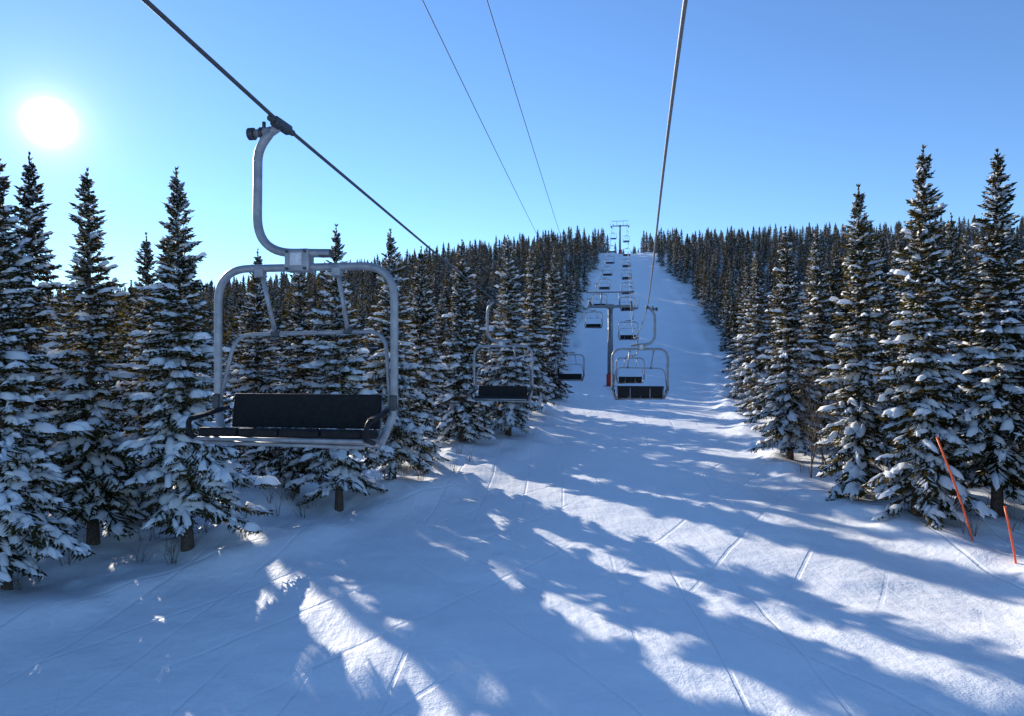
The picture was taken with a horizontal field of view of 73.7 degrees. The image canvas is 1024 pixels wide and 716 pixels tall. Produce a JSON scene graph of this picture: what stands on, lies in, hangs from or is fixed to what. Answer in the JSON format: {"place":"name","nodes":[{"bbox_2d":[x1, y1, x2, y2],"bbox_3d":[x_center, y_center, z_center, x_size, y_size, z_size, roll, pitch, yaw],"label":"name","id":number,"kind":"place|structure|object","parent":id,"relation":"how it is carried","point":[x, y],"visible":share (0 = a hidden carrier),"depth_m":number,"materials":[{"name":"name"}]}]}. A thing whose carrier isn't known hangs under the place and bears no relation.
{"place":"outdoors","nodes":[
{"label":"outdoors","id":0,"kind":"place"},
{"bbox_2d":[0,241,1023,715],"bbox_3d":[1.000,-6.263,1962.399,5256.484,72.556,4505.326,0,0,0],"label":"snow ground","id":1,"kind":"structure","parent":0,"point":[590,547],"depth_m":16.43,"materials":[{"name":"white snow"}]},
{"bbox_2d":[1,151,83,530],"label":"spruce tree","id":2,"kind":"object","parent":1,"relation":"on","point":[39,312],"visible":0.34,"depth_m":21.54,"materials":[{"name":"green plant"}]},
{"bbox_2d":[0,158,95,589],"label":"spruce tree","id":3,"kind":"object","parent":1,"relation":"on","point":[20,499],"visible":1,"depth_m":15.90,"materials":[{"name":"green plant"}]},
{"bbox_2d":[29,167,150,545],"bbox_3d":[-12.110,0.161,19.260,4.022,11.288,3.790,-1,0,-21],"label":"spruce tree","id":4,"kind":"object","parent":1,"relation":"on","point":[97,465],"visible":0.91,"depth_m":19.29,"materials":[{"name":"green plant"}]},
{"bbox_2d":[104,232,177,527],"bbox_3d":[-12.029,0.699,22.083,3.210,9.701,3.164,0,-1,-14],"label":"spruce tree","id":5,"kind":"object","parent":1,"relation":"on","point":[147,258],"visible":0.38,"depth_m":22.13,"materials":[{"name":"green plant"}]},
{"bbox_2d":[125,249,209,489],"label":"spruce tree","id":6,"kind":"object","parent":1,"relation":"on","point":[167,346],"visible":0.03,"depth_m":24.95,"materials":[{"name":"green plant"}]},
{"bbox_2d":[115,166,279,551],"bbox_3d":[-8.875,0.228,18.880,4.224,11.055,4.050,-1,1,19],"label":"spruce tree","id":7,"kind":"object","parent":1,"relation":"on","point":[183,458],"visible":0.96,"depth_m":18.41,"materials":[{"name":"green plant"}]},
{"bbox_2d":[222,249,302,484],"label":"spruce tree","id":8,"kind":"object","parent":1,"relation":"on","point":[256,319],"visible":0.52,"depth_m":27.00,"materials":[{"name":"green plant"}]},
{"bbox_2d":[244,273,330,492],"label":"spruce tree","id":9,"kind":"object","parent":1,"relation":"on","point":[292,385],"visible":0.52,"depth_m":25.31,"materials":[{"name":"green plant"}]},
{"bbox_2d":[287,223,394,511],"bbox_3d":[-6.001,0.519,24.181,3.787,10.528,4.035,0,0,-21],"label":"spruce tree","id":10,"kind":"object","parent":1,"relation":"on","point":[342,467],"visible":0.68,"depth_m":23.66,"materials":[{"name":"green plant"}]},
{"bbox_2d":[350,228,434,479],"bbox_3d":[-4.745,0.032,27.417,3.576,10.542,3.635,0,0,9],"label":"spruce tree","id":11,"kind":"object","parent":1,"relation":"on","point":[405,429],"visible":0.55,"depth_m":27.06,"materials":[{"name":"green plant"}]},
{"bbox_2d":[377,246,449,470],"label":"spruce tree","id":12,"kind":"object","parent":1,"relation":"on","point":[424,318],"visible":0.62,"depth_m":30.68,"materials":[{"name":"green plant"}]},
{"bbox_2d":[426,239,495,442],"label":"spruce tree","id":13,"kind":"object","parent":1,"relation":"on","point":[468,428],"visible":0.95,"depth_m":35.76,"materials":[{"name":"green plant"}]},
{"bbox_2d":[475,235,543,435],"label":"spruce tree","id":14,"kind":"object","parent":1,"relation":"on","point":[508,416],"visible":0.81,"depth_m":38.17,"materials":[{"name":"green plant"}]},
{"bbox_2d":[8,214,1023,457],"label":"spruce forest","id":15,"kind":"object","parent":1,"relation":"on","point":[709,281],"visible":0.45,"depth_m":127.01,"materials":[{"name":"green plant"}]},
{"bbox_2d":[486,254,545,410],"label":"spruce tree","id":16,"kind":"object","parent":1,"relation":"on","point":[536,387],"visible":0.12,"depth_m":45.80,"materials":[{"name":"green plant"}]},
{"bbox_2d":[11,437,1023,589],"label":"dry undergrowth","id":17,"kind":"object","parent":1,"relation":"on","point":[206,531],"visible":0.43,"depth_m":20.03,"materials":[{"name":"brown plant"}]},
{"bbox_2d":[519,246,562,410],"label":"spruce tree","id":18,"kind":"object","parent":1,"relation":"on","point":[540,378],"visible":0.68,"depth_m":49.83,"materials":[{"name":"green plant"}]},
{"bbox_2d":[543,248,565,331],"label":"utility pole","id":19,"kind":"object","parent":1,"relation":"on","point":[553,250],"visible":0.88,"depth_m":65.96,"materials":[{"name":"brown wood"}]},
{"bbox_2d":[487,0,564,247],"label":"overhead wire","id":20,"kind":"object","parent":19,"relation":"attached to","point":[518,102],"visible":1,"depth_m":28.49,"materials":[{"name":"metal"}]},
{"bbox_2d":[540,252,573,398],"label":"spruce tree","id":21,"kind":"object","parent":1,"relation":"on","point":[553,295],"visible":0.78,"depth_m":59.60,"materials":[{"name":"green plant"}]},
{"bbox_2d":[582,291,637,386],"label":"lift tower","id":22,"kind":"structure","parent":1,"relation":"on","point":[610,307],"depth_m":74.73,"materials":[{"name":"metal"}]},
{"bbox_2d":[141,0,614,333],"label":"haul cable","id":23,"kind":"object","parent":22,"relation":"attached to","point":[171,24],"visible":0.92,"depth_m":6.88,"materials":[{"name":"metal"}]},
{"bbox_2d":[186,115,398,449],"bbox_3d":[-2.208,-0.802,6.978,2.054,3.421,0.846,0,0,9],"label":"ski lift chair","id":24,"kind":"object","parent":23,"relation":"hanging from","point":[344,415],"visible":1,"depth_m":7.14,"materials":[{"name":"metal"}]},
{"bbox_2d":[471,299,533,401],"bbox_3d":[-0.328,-0.252,22.578,2.054,3.421,0.846,0,0,9],"label":"ski lift chair","id":25,"kind":"object","parent":23,"relation":"hanging from","point":[506,393],"visible":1,"depth_m":22.74,"materials":[{"name":"metal"}]},
{"bbox_2d":[555,333,584,380],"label":"ski lift chair","id":26,"kind":"object","parent":23,"relation":"hanging from","point":[570,377],"visible":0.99,"depth_m":47.93,"materials":[{"name":"metal"}]},
{"bbox_2d":[584,298,602,327],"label":"ski lift chair","id":27,"kind":"object","parent":23,"relation":"hanging from","point":[593,325],"visible":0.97,"depth_m":76.91,"materials":[{"name":"metal"}]},
{"bbox_2d":[592,283,606,304],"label":"ski lift chair","id":28,"kind":"object","parent":23,"relation":"hanging from","point":[596,296],"visible":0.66,"depth_m":96.04,"materials":[{"name":"metal"}]},
{"bbox_2d":[598,270,609,289],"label":"ski lift chair","id":29,"kind":"object","parent":23,"relation":"hanging from","point":[604,288],"visible":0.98,"depth_m":117.92,"materials":[{"name":"metal"}]},
{"bbox_2d":[603,259,612,275],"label":"ski lift chair","id":30,"kind":"object","parent":23,"relation":"hanging from","point":[611,274],"visible":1,"depth_m":139.90,"materials":[{"name":"metal"}]},
{"bbox_2d":[627,0,687,338],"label":"haul cable","id":31,"kind":"object","parent":22,"relation":"attached to","point":[682,23],"visible":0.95,"depth_m":8.07,"materials":[{"name":"metal"}]},
{"bbox_2d":[621,262,631,279],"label":"ski lift chair","id":32,"kind":"object","parent":31,"relation":"hanging from","point":[625,278],"visible":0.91,"depth_m":133.99,"materials":[{"name":"metal"}]},
{"bbox_2d":[620,286,634,310],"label":"ski lift chair","id":33,"kind":"object","parent":31,"relation":"hanging from","point":[626,309],"visible":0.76,"depth_m":92.01,"materials":[{"name":"metal"}]},
{"bbox_2d":[618,307,637,339],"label":"ski lift chair","id":34,"kind":"object","parent":31,"relation":"hanging from","point":[628,337],"visible":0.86,"depth_m":69.99,"materials":[{"name":"metal"}]},
{"bbox_2d":[616,336,644,383],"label":"ski lift chair","id":35,"kind":"object","parent":31,"relation":"hanging from","point":[628,380],"visible":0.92,"depth_m":48.96,"materials":[{"name":"metal"}]},
{"bbox_2d":[611,306,668,399],"bbox_3d":[4.645,-0.177,24.822,2.054,3.421,0.846,0,0,9],"label":"ski lift chair","id":36,"kind":"object","parent":31,"relation":"hanging from","point":[638,392],"visible":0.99,"depth_m":24.56,"materials":[{"name":"metal"}]},
{"bbox_2d":[610,221,628,253],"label":"lift tower","id":37,"kind":"structure","parent":1,"relation":"on","point":[619,226],"depth_m":219.57,"materials":[{"name":"metal"}]},
{"bbox_2d":[720,261,762,399],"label":"spruce tree","id":38,"kind":"object","parent":1,"relation":"on","point":[735,391],"visible":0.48,"depth_m":59.80,"materials":[{"name":"green plant"}]},
{"bbox_2d":[725,248,777,411],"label":"spruce tree","id":39,"kind":"object","parent":1,"relation":"on","point":[756,374],"visible":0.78,"depth_m":47.74,"materials":[{"name":"green plant"}]},
{"bbox_2d":[757,249,800,417],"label":"spruce tree","id":40,"kind":"object","parent":1,"relation":"on","point":[769,348],"visible":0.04,"depth_m":41.95,"materials":[{"name":"green plant"}]},
{"bbox_2d":[742,226,829,459],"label":"spruce tree","id":41,"kind":"object","parent":1,"relation":"on","point":[785,427],"visible":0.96,"depth_m":29.91,"materials":[{"name":"green plant"}]},
{"bbox_2d":[765,229,844,442],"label":"spruce tree","id":42,"kind":"object","parent":1,"relation":"on","point":[819,302],"visible":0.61,"depth_m":32.75,"materials":[{"name":"green plant"}]},
{"bbox_2d":[790,353,832,464],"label":"bare birch","id":43,"kind":"object","parent":1,"relation":"on","point":[810,416],"visible":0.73,"depth_m":27.91,"materials":[{"name":"brown plant"}]},
{"bbox_2d":[792,392,836,477],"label":"bare birch","id":44,"kind":"object","parent":1,"relation":"on","point":[815,436],"visible":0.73,"depth_m":26.77,"materials":[{"name":"brown plant"}]},
{"bbox_2d":[789,248,843,429],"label":"spruce tree","id":45,"kind":"object","parent":1,"relation":"on","point":[804,282],"visible":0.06,"depth_m":36.94,"materials":[{"name":"green plant"}]},
{"bbox_2d":[813,184,899,500],"bbox_3d":[12.204,-0.410,23.858,3.614,11.385,3.355,-1,1,-12],"label":"spruce tree","id":46,"kind":"object","parent":1,"relation":"on","point":[849,458],"visible":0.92,"depth_m":23.59,"materials":[{"name":"green plant"}]},
{"bbox_2d":[845,230,910,464],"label":"spruce tree","id":47,"kind":"object","parent":1,"relation":"on","point":[885,288],"visible":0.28,"depth_m":29.11,"materials":[{"name":"green plant"}]},
{"bbox_2d":[858,144,997,529],"bbox_3d":[12.287,-0.626,20.450,3.368,11.596,3.548,1,0,24],"label":"spruce tree","id":48,"kind":"object","parent":1,"relation":"on","point":[918,467],"visible":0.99,"depth_m":20.09,"materials":[{"name":"green plant"}]},
{"bbox_2d":[895,217,978,474],"bbox_3d":[15.211,-0.249,24.131,3.517,9.912,3.276,0,0,-38],"label":"spruce tree","id":49,"kind":"object","parent":1,"relation":"on","point":[958,408],"visible":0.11,"depth_m":24.02,"materials":[{"name":"green plant"}]},
{"bbox_2d":[911,212,992,464],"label":"spruce tree","id":50,"kind":"object","parent":1,"relation":"on","point":[956,260],"visible":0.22,"depth_m":26.75,"materials":[{"name":"green plant"}]},
{"bbox_2d":[936,437,973,540],"bbox_3d":[11.892,3.684,18.300,1.060,3.142,0.064,0,0,0],"label":"marker pole","id":51,"kind":"object","parent":1,"relation":"on","point":[955,486],"visible":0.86,"depth_m":18.28,"materials":[{"name":"orange plastic"}]},
{"bbox_2d":[937,148,1023,516],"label":"spruce tree","id":52,"kind":"object","parent":1,"relation":"on","point":[992,436],"visible":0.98,"depth_m":19.59,"materials":[{"name":"green plant"}]},
{"bbox_2d":[989,236,1023,485],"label":"spruce tree","id":53,"kind":"object","parent":1,"relation":"on","point":[1015,338],"visible":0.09,"depth_m":22.93,"materials":[{"name":"green plant"}]},
{"bbox_2d":[1003,506,1016,563],"bbox_3d":[12.122,4.475,16.600,0.331,1.734,0.064,0,0,0],"label":"marker pole","id":54,"kind":"object","parent":1,"relation":"on","point":[1010,534],"visible":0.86,"depth_m":16.58,"materials":[{"name":"orange plastic"}]},
{"bbox_3d":[-9.131,-2.513,-35.002,2.300,20.295,0.305,0,0,7],"label":"utility pole","id":55,"kind":"object","parent":1,"relation":"on","visible":0},
{"bbox_2d":[422,0,543,247],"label":"overhead wire","id":56,"kind":"object","parent":55,"relation":"attached to","point":[473,105],"visible":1,"depth_m":28.49,"materials":[{"name":"metal"}]},
{"bbox_2d":[0,0,1023,296],"label":"sky","id":57,"kind":"structure","parent":0,"point":[781,108],"materials":[{"name":"blue"}]}
]}

